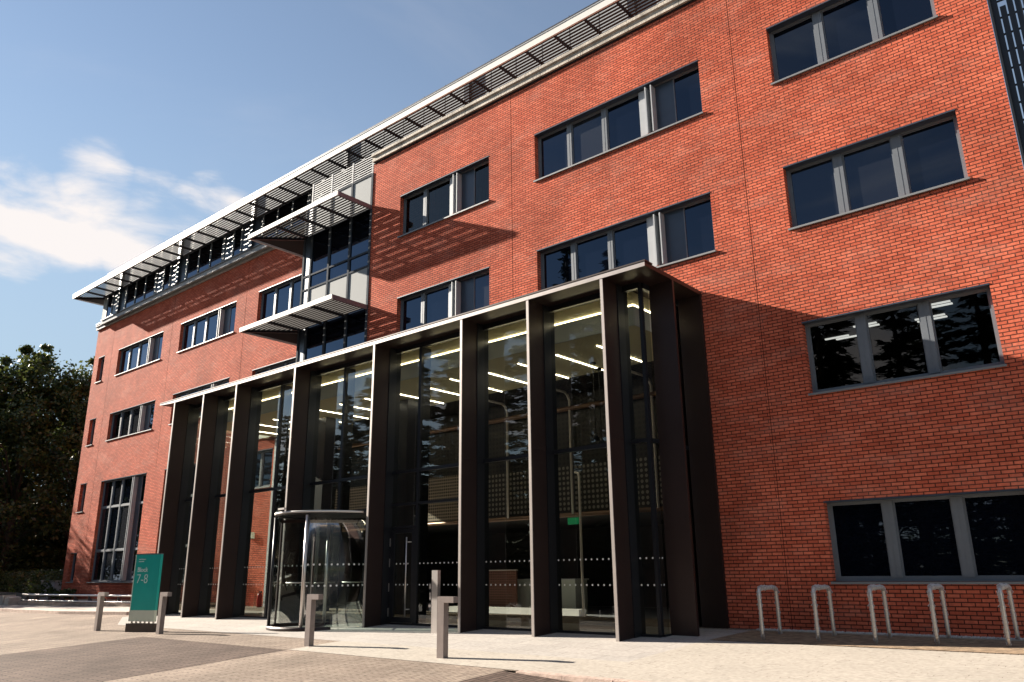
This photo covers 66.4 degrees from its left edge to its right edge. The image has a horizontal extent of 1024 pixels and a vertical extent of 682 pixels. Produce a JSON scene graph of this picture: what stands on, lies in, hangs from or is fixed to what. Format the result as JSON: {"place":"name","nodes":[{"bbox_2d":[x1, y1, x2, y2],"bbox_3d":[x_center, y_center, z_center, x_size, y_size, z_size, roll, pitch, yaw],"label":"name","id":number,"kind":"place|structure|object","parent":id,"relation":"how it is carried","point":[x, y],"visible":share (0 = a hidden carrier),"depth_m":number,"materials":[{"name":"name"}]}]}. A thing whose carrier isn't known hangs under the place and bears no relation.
{"place":"outdoors","nodes":[
{"label":"outdoors","id":0,"kind":"place"},
{"bbox_2d":[0,605,129,611],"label":"pavement","id":1,"kind":"structure","parent":0,"point":[76,608],"depth_m":33.22,"materials":[{"name":"concrete"}]},
{"bbox_2d":[0,637,282,681],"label":"paving","id":2,"kind":"structure","parent":0,"point":[109,660],"depth_m":16.86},
{"bbox_2d":[117,609,750,661],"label":"paving","id":3,"kind":"structure","parent":0,"point":[591,646],"depth_m":17.63,"materials":[{"name":"stone"}]},
{"bbox_2d":[428,570,440,633],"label":"intercom pillar","id":4,"kind":"structure","parent":3,"relation":"on","point":[434,588],"depth_m":18.98,"materials":[{"name":"silver metal"}]},
{"bbox_2d":[0,599,1023,681],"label":"paving","id":5,"kind":"structure","parent":0,"point":[21,632],"depth_m":16.06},
{"bbox_2d":[0,595,21,605],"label":"stone block","id":6,"kind":"structure","parent":5,"relation":"on","point":[7,600],"depth_m":37.64,"materials":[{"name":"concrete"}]},
{"bbox_2d":[0,575,47,600],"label":"ramp wall","id":7,"kind":"structure","parent":5,"relation":"on","point":[19,595],"depth_m":42.39,"materials":[{"name":"concrete"}]},
{"bbox_2d":[0,568,76,599],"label":"hedge","id":8,"kind":"object","parent":5,"relation":"on","point":[18,581],"visible":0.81,"depth_m":47.95,"materials":[{"name":"green plant"}]},
{"bbox_2d":[40,580,61,599],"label":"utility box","id":9,"kind":"object","parent":5,"relation":"on","point":[56,585],"visible":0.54,"depth_m":45.20,"materials":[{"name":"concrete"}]},
{"bbox_2d":[0,609,128,614],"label":"kerb","id":10,"kind":"structure","parent":5,"relation":"on","point":[67,612],"depth_m":31.28,"materials":[{"name":"stone"}]},
{"bbox_2d":[94,592,108,630],"bbox_3d":[-12.446,8.206,23.705,0.430,1.132,0.130,-14,-21,38],"label":"bollard","id":11,"kind":"object","parent":5,"relation":"on","point":[99,610],"visible":0.89,"depth_m":23.73,"materials":[{"name":"metal"}]},
{"bbox_2d":[18,599,215,609],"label":"planter wall","id":12,"kind":"structure","parent":5,"relation":"on","point":[40,603],"depth_m":34.91,"materials":[{"name":"concrete"}]},
{"bbox_2d":[22,593,180,602],"bbox_3d":[-18.717,11.331,34.439,13.653,0.340,0.650,-12,-20,34],"label":"guard rail","id":13,"kind":"object","parent":12,"relation":"on","point":[37,599],"visible":0.77,"depth_m":34.82,"materials":[{"name":"silver metal"}]},
{"bbox_2d":[125,553,163,631],"bbox_3d":[-10.743,7.400,22.982,1.060,2.225,0.260,-8,-18,22],"label":"sign totem","id":14,"kind":"object","parent":5,"relation":"on","point":[145,588],"visible":0.99,"depth_m":22.91,"materials":[{"name":"teal metal"}]},
{"bbox_2d":[156,592,171,633],"bbox_3d":[-9.727,7.611,21.853,0.430,1.132,0.130,-14,-21,38],"label":"bollard","id":15,"kind":"object","parent":5,"relation":"on","point":[161,613],"visible":0.93,"depth_m":21.88,"materials":[{"name":"metal"}]},
{"bbox_2d":[304,594,322,646],"bbox_3d":[-4.456,6.283,17.571,0.430,1.132,0.130,-14,-21,38],"label":"bollard","id":16,"kind":"object","parent":5,"relation":"on","point":[310,620],"visible":0.89,"depth_m":17.59,"materials":[{"name":"metal"}]},
{"bbox_2d":[516,670,648,681],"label":"kerb","id":17,"kind":"structure","parent":5,"relation":"on","point":[571,678],"depth_m":12.16,"materials":[{"name":"concrete"}]},
{"bbox_2d":[710,630,1023,653],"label":"soil bed","id":18,"kind":"object","parent":5,"relation":"on","point":[955,644],"visible":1,"depth_m":14.08,"materials":[{"name":"brown soil"}]},
{"bbox_2d":[756,585,782,639],"bbox_3d":[5.106,5.388,15.522,0.140,1.065,0.970,-14,-21,38],"label":"bike rack","id":19,"kind":"object","parent":18,"relation":"on","point":[760,588],"visible":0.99,"depth_m":15.47,"materials":[{"name":"silver metal"}]},
{"bbox_2d":[811,584,836,640],"bbox_3d":[5.960,5.207,14.964,0.140,1.065,0.970,-14,-21,38],"label":"bike rack","id":20,"kind":"object","parent":18,"relation":"on","point":[814,597],"visible":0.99,"depth_m":14.88,"materials":[{"name":"silver metal"}]},
{"bbox_2d":[867,584,891,642],"bbox_3d":[6.759,5.024,14.388,0.140,1.065,0.970,-14,-21,38],"label":"bike rack","id":21,"kind":"object","parent":18,"relation":"on","point":[870,587],"visible":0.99,"depth_m":14.28,"materials":[{"name":"silver metal"}]},
{"bbox_2d":[927,583,951,644],"bbox_3d":[7.606,4.867,13.927,0.140,1.065,0.970,-14,-21,38],"label":"bike rack","id":22,"kind":"object","parent":18,"relation":"on","point":[930,587],"visible":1,"depth_m":13.79,"materials":[{"name":"silver metal"}]},
{"bbox_2d":[996,583,1020,646],"bbox_3d":[8.457,4.674,13.321,0.140,1.065,0.970,-14,-21,38],"label":"bike rack","id":23,"kind":"object","parent":18,"relation":"on","point":[1001,587],"visible":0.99,"depth_m":13.18,"materials":[{"name":"silver metal"}]},
{"bbox_2d":[752,629,1023,640],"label":"kerb","id":24,"kind":"structure","parent":5,"relation":"on","point":[895,635],"depth_m":14.66,"materials":[{"name":"concrete"}]},
{"bbox_2d":[756,628,1023,639],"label":"gravel","id":25,"kind":"structure","parent":5,"relation":"on","point":[892,633],"depth_m":14.81,"materials":[{"name":"gravel"}]},
{"bbox_2d":[0,0,1023,503],"label":"sky","id":26,"kind":"structure","parent":0,"point":[126,126],"materials":[{"name":"blue"}]},
{"bbox_2d":[459,671,570,681],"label":"road","id":27,"kind":"structure","parent":0,"point":[503,676],"depth_m":12.41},
{"bbox_2d":[288,640,1023,681],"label":"paving","id":28,"kind":"structure","parent":0,"point":[715,661],"depth_m":12.56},
{"bbox_2d":[437,596,457,658],"bbox_3d":[-1.226,5.443,14.842,0.430,1.132,0.130,-14,-21,38],"label":"bollard","id":29,"kind":"object","parent":28,"relation":"on","point":[443,602],"visible":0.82,"depth_m":14.87,"materials":[{"name":"metal"}]},
{"bbox_3d":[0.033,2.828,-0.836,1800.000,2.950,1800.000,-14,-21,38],"label":"ground","id":30,"kind":"structure","parent":0,"visible":0},
{"bbox_2d":[0,362,34,534],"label":"broadleaf tree","id":31,"kind":"object","parent":30,"relation":"on","point":[2,491],"visible":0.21,"depth_m":61.73,"materials":[{"name":"green plant"}]},
{"bbox_2d":[1,389,75,516],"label":"broadleaf tree","id":32,"kind":"object","parent":30,"relation":"on","point":[60,428],"visible":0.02,"depth_m":76.90,"materials":[{"name":"green plant"}]},
{"bbox_2d":[0,343,90,581],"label":"broadleaf tree","id":33,"kind":"object","parent":30,"relation":"on","point":[27,374],"visible":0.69,"depth_m":60.61,"materials":[{"name":"green plant"}]},
{"bbox_2d":[6,356,94,579],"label":"broadleaf tree","id":34,"kind":"object","parent":30,"relation":"on","point":[60,519],"visible":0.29,"depth_m":60.24,"materials":[{"name":"green plant"}]},
{"bbox_2d":[33,421,75,508],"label":"broadleaf tree","id":35,"kind":"object","parent":30,"relation":"on","point":[62,465],"visible":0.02,"depth_m":80.58,"materials":[{"name":"green plant"}]},
{"bbox_2d":[61,0,1023,641],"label":"office building","id":36,"kind":"structure","parent":30,"relation":"on","point":[761,262],"depth_m":20.33,"materials":[{"name":"red brick"}]},
{"bbox_2d":[65,553,76,582],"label":"window","id":37,"kind":"structure","parent":36,"relation":"in","point":[75,554],"depth_m":44.92,"materials":[{"name":"silver metal"}]},
{"bbox_2d":[75,483,86,512],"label":"window","id":38,"kind":"structure","parent":36,"relation":"in","point":[85,484],"depth_m":46.04,"materials":[{"name":"silver metal"}]},
{"bbox_2d":[85,418,95,446],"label":"window","id":39,"kind":"structure","parent":36,"relation":"in","point":[94,420],"depth_m":47.12,"materials":[{"name":"silver metal"}]},
{"bbox_2d":[94,355,104,383],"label":"window","id":40,"kind":"structure","parent":36,"relation":"in","point":[103,357],"depth_m":48.22,"materials":[{"name":"silver metal"}]},
{"bbox_2d":[86,473,146,582],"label":"window","id":41,"kind":"structure","parent":36,"relation":"in","point":[122,499],"depth_m":42.18,"materials":[{"name":"grey glass"}]},
{"bbox_2d":[105,400,154,441],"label":"window","id":42,"kind":"structure","parent":36,"relation":"in","point":[136,419],"depth_m":43.87,"materials":[{"name":"silver metal"}]},
{"bbox_2d":[114,331,163,375],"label":"window","id":43,"kind":"structure","parent":36,"relation":"in","point":[146,351],"depth_m":44.96,"materials":[{"name":"blue glass"}]},
{"bbox_2d":[165,463,195,582],"bbox_3d":[-15.496,8.667,37.399,5.530,5.528,0.300,-14,-21,38],"label":"window","id":44,"kind":"structure","parent":36,"relation":"in","point":[194,469],"depth_m":37.56,"materials":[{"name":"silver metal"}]},
{"bbox_2d":[168,377,229,424],"bbox_3d":[-15.573,3.061,39.067,5.592,1.646,0.300,-14,-21,38],"label":"window","id":45,"kind":"structure","parent":36,"relation":"in","point":[226,380],"depth_m":39.25,"materials":[{"name":"silver metal"}]},
{"bbox_2d":[176,301,236,352],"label":"window","id":46,"kind":"structure","parent":36,"relation":"in","point":[220,322],"depth_m":40.30,"materials":[{"name":"blue glass"}]},
{"bbox_2d":[256,591,261,606],"bbox_3d":[-10.066,10.346,31.178,0.198,0.700,0.200,-14,-21,38],"label":"fire extinguisher","id":47,"kind":"object","parent":36,"relation":"on","point":[259,599],"visible":0.87,"depth_m":31.12,"materials":[{"name":"red paint"}]},
{"bbox_2d":[255,448,272,488],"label":"window","id":48,"kind":"structure","parent":36,"relation":"in","point":[264,457],"depth_m":34.32,"materials":[{"name":"glass"}]},
{"bbox_2d":[252,357,295,374],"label":"window","id":49,"kind":"structure","parent":36,"relation":"in","point":[286,362],"depth_m":35.34,"materials":[{"name":"silver metal"}]},
{"bbox_2d":[259,274,301,319],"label":"window","id":50,"kind":"structure","parent":36,"relation":"in","point":[283,296],"depth_m":36.38,"materials":[{"name":"blue glass"}]},
{"bbox_2d":[266,508,366,631],"bbox_3d":[-5.357,6.536,22.501,3.100,3.256,3.110,-14,-21,38],"label":"revolving door","id":51,"kind":"structure","parent":36,"relation":"in","point":[300,516],"depth_m":22.13,"materials":[{"name":"black"}]},
{"bbox_2d":[387,525,414,622],"bbox_3d":[-3.026,6.368,21.415,1.044,2.540,0.199,-14,-21,38],"label":"door","id":52,"kind":"structure","parent":36,"relation":"in","point":[398,529],"depth_m":21.45,"materials":[{"name":"black"}]},
{"bbox_2d":[397,267,488,331],"bbox_3d":[-2.267,-1.100,25.506,4.347,1.646,0.300,-14,-21,38],"label":"window","id":53,"kind":"structure","parent":36,"relation":"in","point":[470,291],"depth_m":25.64,"materials":[{"name":"blue glass"}]},
{"bbox_2d":[397,156,489,237],"bbox_3d":[-2.310,-4.813,26.603,4.347,1.647,0.300,-14,-21,38],"label":"window","id":54,"kind":"structure","parent":36,"relation":"in","point":[463,189],"depth_m":26.67,"materials":[{"name":"blue glass"}]},
{"bbox_2d":[489,570,517,606],"bbox_3d":[-0.360,8.891,27.887,1.440,1.410,0.100,-14,-21,38],"label":"reception screen","id":55,"kind":"object","parent":36,"relation":"on","point":[502,595],"visible":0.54,"depth_m":27.83,"materials":[{"name":"brown wood"}]},
{"bbox_2d":[449,606,586,615],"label":"plinth","id":56,"kind":"structure","parent":36,"relation":"on","point":[527,611],"depth_m":25.48,"materials":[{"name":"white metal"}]},
{"bbox_2d":[517,578,588,610],"bbox_3d":[0.478,9.184,28.338,5.100,1.085,0.830,-14,-21,38],"label":"reception counter","id":57,"kind":"object","parent":36,"relation":"on","point":[572,596],"visible":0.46,"depth_m":26.88,"materials":[{"name":"beige"}]},
{"bbox_2d":[568,517,578,524],"bbox_3d":[1.899,5.567,24.192,0.400,0.200,0.050,-14,-21,38],"label":"exit sign","id":58,"kind":"object","parent":36,"relation":"hanging from","point":[575,520],"visible":1,"depth_m":24.16,"materials":[{"name":"green plastic"}]},
{"bbox_2d":[589,362,599,440],"bbox_3d":[2.271,1.658,21.590,0.240,2.195,0.240,-14,-21,38],"label":"pendant lamp","id":59,"kind":"object","parent":36,"relation":"hanging from","point":[595,437],"visible":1,"depth_m":21.37,"materials":[{"name":"black metal"}]},
{"bbox_2d":[595,368,604,443],"bbox_3d":[2.503,1.841,22.221,0.240,2.195,0.240,-14,-21,38],"label":"pendant lamp","id":60,"kind":"object","parent":36,"relation":"hanging from","point":[601,441],"visible":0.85,"depth_m":22.13,"materials":[{"name":"black metal"}]},
{"bbox_2d":[533,60,703,182],"bbox_3d":[2.882,-6.127,22.359,5.650,1.647,0.300,-14,-21,38],"label":"window","id":61,"kind":"structure","parent":36,"relation":"in","point":[671,99],"depth_m":22.32,"materials":[{"name":"blue glass"}]},
{"bbox_2d":[537,192,715,289],"bbox_3d":[2.925,-2.414,21.262,5.650,1.646,0.300,-14,-21,38],"label":"window","id":62,"kind":"structure","parent":36,"relation":"in","point":[681,231],"depth_m":21.07,"materials":[{"name":"blue glass"}]},
{"bbox_2d":[766,0,938,85],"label":"window","id":63,"kind":"structure","parent":36,"relation":"in","point":[828,31],"depth_m":18.59,"materials":[{"name":"blue glass"}]},
{"bbox_2d":[783,109,969,230],"bbox_3d":[7.872,-3.666,17.220,3.728,1.646,0.300,-14,-21,38],"label":"window","id":64,"kind":"structure","parent":36,"relation":"in","point":[924,155],"depth_m":17.23,"materials":[{"name":"blue glass"}]},
{"bbox_2d":[801,283,1006,395],"bbox_3d":[7.915,0.050,16.122,3.728,1.680,0.300,-14,-21,38],"label":"window","id":65,"kind":"structure","parent":36,"relation":"in","point":[954,331],"depth_m":16.11,"materials":[{"name":"black glass"}]},
{"bbox_2d":[823,488,1023,583],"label":"window","id":66,"kind":"structure","parent":36,"relation":"in","point":[977,535],"depth_m":15.07,"materials":[{"name":"black glass"}]}
]}

